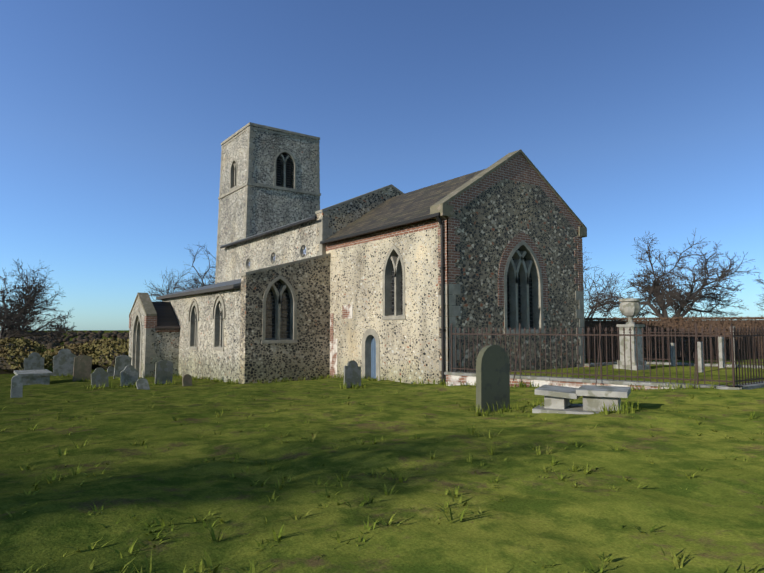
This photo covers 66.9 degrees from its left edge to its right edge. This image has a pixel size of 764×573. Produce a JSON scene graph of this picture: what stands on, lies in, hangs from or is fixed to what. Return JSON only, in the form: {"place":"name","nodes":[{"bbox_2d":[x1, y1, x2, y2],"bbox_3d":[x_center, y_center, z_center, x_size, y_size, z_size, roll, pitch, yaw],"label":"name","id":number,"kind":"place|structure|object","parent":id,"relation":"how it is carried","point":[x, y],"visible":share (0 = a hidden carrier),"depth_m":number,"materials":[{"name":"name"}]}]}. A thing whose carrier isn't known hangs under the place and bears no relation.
{"place":"outdoors","nodes":[
{"label":"outdoors","id":0,"kind":"place"},
{"bbox_2d":[316,187,401,255],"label":"gable wall","id":1,"kind":"structure","parent":0,"point":[342,216],"depth_m":22.14,"materials":[{"name":"grey stone"}]},
{"bbox_2d":[0,330,763,572],"bbox_3d":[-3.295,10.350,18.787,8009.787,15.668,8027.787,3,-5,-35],"label":"ground","id":2,"kind":"structure","parent":0,"point":[710,516],"depth_m":4.77,"materials":[{"name":"green plant"}]},
{"bbox_2d":[11,375,22,397],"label":"headstone","id":3,"kind":"object","parent":2,"relation":"on","point":[16,386],"visible":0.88,"depth_m":14.54,"materials":[{"name":"grey stone"}]},
{"bbox_2d":[14,369,52,384],"bbox_3d":[-13.040,3.565,21.583,1.100,0.770,2.200,3,-5,-35],"label":"chest tomb","id":4,"kind":"object","parent":2,"relation":"on","point":[32,377],"visible":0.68,"depth_m":20.87,"materials":[{"name":"grey stone"}]},
{"bbox_2d":[24,352,43,369],"bbox_3d":[-18.537,4.230,30.815,0.924,1.450,0.090,3,-5,-35],"label":"headstone","id":5,"kind":"object","parent":2,"relation":"on","point":[34,361],"visible":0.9,"depth_m":30.79,"materials":[{"name":"grey stone"}]},
{"bbox_2d":[0,259,76,344],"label":"tree","id":6,"kind":"object","parent":2,"relation":"on","point":[13,321],"visible":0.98,"depth_m":43.23,"materials":[{"name":"brown plant"}]},
{"bbox_2d":[0,337,128,373],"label":"boundary scrub","id":7,"kind":"object","parent":2,"relation":"on","point":[85,348],"depth_m":35.30,"materials":[{"name":"green plant"}]},
{"bbox_2d":[53,349,75,375],"bbox_3d":[-15.554,3.844,28.384,1.045,1.596,0.201,3,-5,-35],"label":"headstone","id":8,"kind":"object","parent":2,"relation":"on","point":[63,361],"visible":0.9,"depth_m":28.32,"materials":[{"name":"grey stone"}]},
{"bbox_2d":[7,330,128,348],"bbox_3d":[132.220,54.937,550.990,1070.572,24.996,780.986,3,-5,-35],"label":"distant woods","id":9,"kind":"object","parent":2,"relation":"on","point":[91,335],"visible":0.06,"depth_m":543.30,"materials":[{"name":"plant"}]},
{"bbox_2d":[73,355,91,380],"bbox_3d":[-11.736,3.313,22.651,0.664,1.264,0.156,3,-5,-35],"label":"headstone","id":10,"kind":"object","parent":2,"relation":"on","point":[82,366],"visible":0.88,"depth_m":22.63,"materials":[{"name":"grey stone"}]},
{"bbox_2d":[91,367,108,387],"bbox_3d":[-8.702,2.935,17.843,0.506,0.870,0.165,3,-5,-35],"label":"headstone","id":11,"kind":"object","parent":2,"relation":"on","point":[99,375],"visible":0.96,"depth_m":17.82,"materials":[{"name":"grey stone"}]},
{"bbox_2d":[107,366,113,375],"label":"headstone","id":12,"kind":"object","parent":2,"relation":"on","point":[110,370],"visible":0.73,"depth_m":26.90,"materials":[{"name":"grey stone"}]},
{"bbox_2d":[113,355,131,378],"bbox_3d":[-10.514,3.385,23.421,0.649,1.214,0.153,3,-5,-35],"label":"headstone","id":13,"kind":"object","parent":2,"relation":"on","point":[122,362],"visible":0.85,"depth_m":23.34,"materials":[{"name":"grey stone"}]},
{"bbox_2d":[121,365,137,385],"bbox_3d":[-8.036,2.961,18.416,0.529,0.906,0.137,3,-5,-35],"label":"headstone","id":14,"kind":"object","parent":2,"relation":"on","point":[129,373],"visible":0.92,"depth_m":18.39,"materials":[{"name":"grey stone"}]},
{"bbox_2d":[129,297,154,376],"bbox_3d":[-10.579,2.676,25.407,0.360,4.640,3.070,3,-5,-35],"label":"porch front","id":15,"kind":"object","parent":2,"relation":"on","point":[138,305],"visible":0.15,"depth_m":24.70,"materials":[{"name":"beige stone"}]},
{"bbox_2d":[136,378,149,389],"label":"headstone","id":16,"kind":"object","parent":2,"relation":"on","point":[141,383],"visible":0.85,"depth_m":16.55,"materials":[{"name":"grey stone"}]},
{"bbox_2d":[155,360,172,383],"bbox_3d":[-7.243,2.959,19.196,0.578,1.039,0.144,3,-5,-35],"label":"headstone","id":17,"kind":"object","parent":2,"relation":"on","point":[163,371],"visible":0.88,"depth_m":19.17,"materials":[{"name":"grey stone"}]},
{"bbox_2d":[154,330,178,376],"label":"wall","id":18,"kind":"structure","parent":2,"relation":"on","point":[166,345],"depth_m":24.60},
{"bbox_2d":[152,302,179,329],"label":"porch roof","id":19,"kind":"structure","parent":18,"relation":"on","point":[166,318],"depth_m":25.15,"materials":[{"name":"tile"}]},
{"bbox_2d":[144,244,215,301],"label":"tree","id":20,"kind":"object","parent":2,"relation":"on","point":[181,288],"visible":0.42,"depth_m":46.74,"materials":[{"name":"brown plant"}]},
{"bbox_2d":[182,374,191,385],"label":"headstone","id":21,"kind":"object","parent":2,"relation":"on","point":[186,379],"visible":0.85,"depth_m":18.00,"materials":[{"name":"grey stone"}]},
{"bbox_2d":[162,285,240,382],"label":"aisle wall","id":22,"kind":"structure","parent":2,"relation":"on","point":[204,360],"depth_m":21.84,"materials":[{"name":"beige stone"}]},
{"bbox_2d":[129,216,583,331],"bbox_3d":[-3.316,0.070,21.186,19.800,3.240,5.461,-2,-4,25],"label":"brick trim","id":23,"kind":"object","parent":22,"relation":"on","point":[450,257],"visible":0.65,"depth_m":17.09,"materials":[{"name":"red brick"}]},
{"bbox_2d":[129,149,586,316],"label":"coping stones","id":24,"kind":"object","parent":23,"relation":"on","point":[442,207],"visible":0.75,"depth_m":17.50,"materials":[{"name":"stone"}]},
{"bbox_2d":[199,263,215,286],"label":"tree","id":25,"kind":"object","parent":2,"relation":"on","point":[213,277],"visible":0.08,"depth_m":49.19,"materials":[{"name":"brown plant"}]},
{"bbox_2d":[215,125,319,282],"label":"tower","id":26,"kind":"structure","parent":2,"relation":"on","point":[270,209],"depth_m":31.56,"materials":[{"name":"grey stone"}]},
{"bbox_2d":[223,219,316,281],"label":"clerestory wall","id":27,"kind":"structure","parent":2,"relation":"on","point":[285,244],"depth_m":25.04,"materials":[{"name":"beige stone"}]},
{"bbox_2d":[158,215,316,296],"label":"lead roofs","id":28,"kind":"structure","parent":27,"relation":"on","point":[237,282],"depth_m":24.27,"materials":[{"name":"grey metal"}]},
{"bbox_2d":[239,256,329,383],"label":"wall","id":29,"kind":"structure","parent":2,"relation":"on","point":[306,356],"depth_m":20.05,"materials":[{"name":"grey stone"}]},
{"bbox_2d":[344,360,360,387],"bbox_3d":[-0.797,2.475,15.519,0.566,0.980,0.189,3,-5,-35],"label":"headstone","id":30,"kind":"object","parent":2,"relation":"on","point":[352,372],"visible":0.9,"depth_m":15.52,"materials":[{"name":"grey stone"}]},
{"bbox_2d":[131,122,584,382],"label":"stone dressings","id":31,"kind":"structure","parent":2,"relation":"on","point":[517,265],"depth_m":19.70,"materials":[{"name":"stone"}]},
{"bbox_2d":[156,153,293,299],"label":"louvres","id":32,"kind":"object","parent":31,"relation":"on","point":[210,290],"visible":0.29,"depth_m":25.17,"materials":[{"name":"brown wood"}]},
{"bbox_2d":[276,154,290,187],"bbox_3d":[-6.655,-6.362,32.145,3.058,1.970,0.747,-1,-4,7],"label":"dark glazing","id":33,"kind":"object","parent":31,"relation":"on","point":[286,173],"visible":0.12,"depth_m":32.13,"materials":[{"name":"black glass"}]},
{"bbox_2d":[265,249,532,338],"bbox_3d":[-1.921,0.536,19.998,13.602,3.300,2.298,-2,-4,24],"label":"glass glazing","id":34,"kind":"object","parent":31,"relation":"on","point":[270,322],"visible":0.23,"depth_m":19.82,"materials":[{"name":"black glass"}]},
{"bbox_2d":[219,212,533,381],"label":"gutters and downpipes","id":35,"kind":"object","parent":2,"relation":"on","point":[422,218],"visible":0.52,"depth_m":17.12,"materials":[{"name":"black metal"}]},
{"bbox_2d":[0,373,763,572],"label":"grass tufts","id":36,"kind":"object","parent":2,"relation":"on","point":[676,561],"visible":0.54,"depth_m":5.03,"materials":[{"name":"green plant"}]},
{"bbox_2d":[326,218,438,383],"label":"chancel walls","id":37,"kind":"structure","parent":2,"relation":"on","point":[409,348],"depth_m":17.89,"materials":[{"name":"beige stone"}]},
{"bbox_2d":[330,305,352,377],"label":"brick repairs","id":38,"kind":"structure","parent":37,"relation":"attached to","point":[347,311],"depth_m":20.53,"materials":[{"name":"red brick"}]},
{"bbox_2d":[371,336,375,377],"bbox_3d":[-0.160,2.538,18.818,0.050,1.980,0.640,3,-5,-35],"label":"priest door","id":39,"kind":"structure","parent":37,"relation":"attached to","point":[373,357],"depth_m":18.96,"materials":[{"name":"blue wood"}]},
{"bbox_2d":[325,169,484,239],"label":"roof","id":40,"kind":"structure","parent":37,"relation":"on","point":[410,205],"depth_m":19.75,"materials":[{"name":"tile"}]},
{"bbox_2d":[476,345,509,411],"bbox_3d":[1.859,1.667,9.706,0.730,1.371,0.168,3,-5,-35],"label":"gravestone","id":41,"kind":"object","parent":2,"relation":"on","point":[492,376],"visible":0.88,"depth_m":9.65,"materials":[{"name":"grey stone"}]},
{"bbox_2d":[438,153,583,381],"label":"wall","id":42,"kind":"structure","parent":2,"relation":"on","point":[497,211],"depth_m":17.38,"materials":[{"name":"grey stone"}]},
{"bbox_2d":[532,385,630,413],"bbox_3d":[3.165,1.874,9.090,1.396,0.570,0.940,-2,-5,26],"label":"table tomb","id":43,"kind":"object","parent":2,"relation":"on","point":[557,399],"visible":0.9,"depth_m":8.83,"materials":[{"name":"stone"}]},
{"bbox_2d":[446,364,763,389],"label":"low curb wall","id":44,"kind":"structure","parent":2,"relation":"on","point":[455,379],"depth_m":14.03,"materials":[{"name":"white stone"}]},
{"bbox_2d":[444,361,763,389],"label":"enclosure plinth coping","id":45,"kind":"object","parent":44,"relation":"on","point":[649,383],"visible":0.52,"depth_m":13.25,"materials":[{"name":"grey stone"}]},
{"bbox_2d":[582,247,628,320],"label":"tree","id":46,"kind":"object","parent":2,"relation":"on","point":[596,287],"visible":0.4,"depth_m":41.80,"materials":[{"name":"brown plant"}]},
{"bbox_2d":[451,322,763,387],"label":"enclosure railings","id":47,"kind":"object","parent":2,"relation":"on","point":[733,343],"visible":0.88,"depth_m":13.24,"materials":[{"name":"brown metal"}]},
{"bbox_2d":[613,298,649,369],"bbox_3d":[7.419,1.564,17.231,0.740,2.397,0.740,3,-5,-35],"label":"urn monument","id":48,"kind":"object","parent":2,"relation":"on","point":[630,308],"visible":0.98,"depth_m":17.06,"materials":[{"name":"stone"}]},
{"bbox_2d":[511,364,763,384],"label":"enclosure turf","id":49,"kind":"structure","parent":2,"relation":"on","point":[722,373],"depth_m":15.45,"materials":[{"name":"green plant"}]},
{"bbox_2d":[584,231,758,319],"bbox_3d":[17.735,0.486,36.999,9.382,8.554,10.258,3,-5,-35],"label":"tree","id":50,"kind":"object","parent":2,"relation":"on","point":[664,299],"visible":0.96,"depth_m":36.41,"materials":[{"name":"brown plant"}]},
{"bbox_2d":[670,343,675,365],"bbox_3d":[9.385,2.297,18.631,0.140,0.953,0.100,3,-5,-35],"label":"gravestone","id":51,"kind":"object","parent":2,"relation":"on","point":[673,355],"visible":0.57,"depth_m":18.59,"materials":[{"name":"grey stone"}]},
{"bbox_2d":[584,316,763,360],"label":"boundary wall","id":52,"kind":"structure","parent":2,"relation":"on","point":[711,322],"depth_m":29.93,"materials":[{"name":"brown brick"}]},
{"bbox_2d":[697,342,703,371],"bbox_3d":[8.904,2.072,16.152,0.140,1.050,0.100,3,-5,-35],"label":"gravestone","id":53,"kind":"object","parent":2,"relation":"on","point":[700,356],"visible":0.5,"depth_m":16.11,"materials":[{"name":"grey stone"}]},
{"bbox_2d":[718,337,724,367],"bbox_3d":[10.345,2.096,17.616,0.140,1.210,0.100,3,-5,-35],"label":"gravestone","id":54,"kind":"object","parent":2,"relation":"on","point":[721,352],"visible":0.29,"depth_m":17.58,"materials":[{"name":"grey stone"}]},
{"bbox_2d":[730,326,736,363],"bbox_3d":[11.606,2.062,19.089,0.142,1.488,0.100,3,-5,-35],"label":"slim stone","id":55,"kind":"object","parent":2,"relation":"on","point":[733,340],"visible":0.21,"depth_m":19.05,"materials":[{"name":"grey stone"}]},
{"bbox_2d":[754,274,763,315],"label":"tree","id":56,"kind":"object","parent":2,"relation":"on","point":[757,280],"visible":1,"depth_m":41.34,"materials":[{"name":"brown plant"}]},
{"bbox_2d":[0,0,763,330],"label":"sky","id":57,"kind":"structure","parent":0,"point":[116,116],"materials":[{"name":"blue"}]}
]}

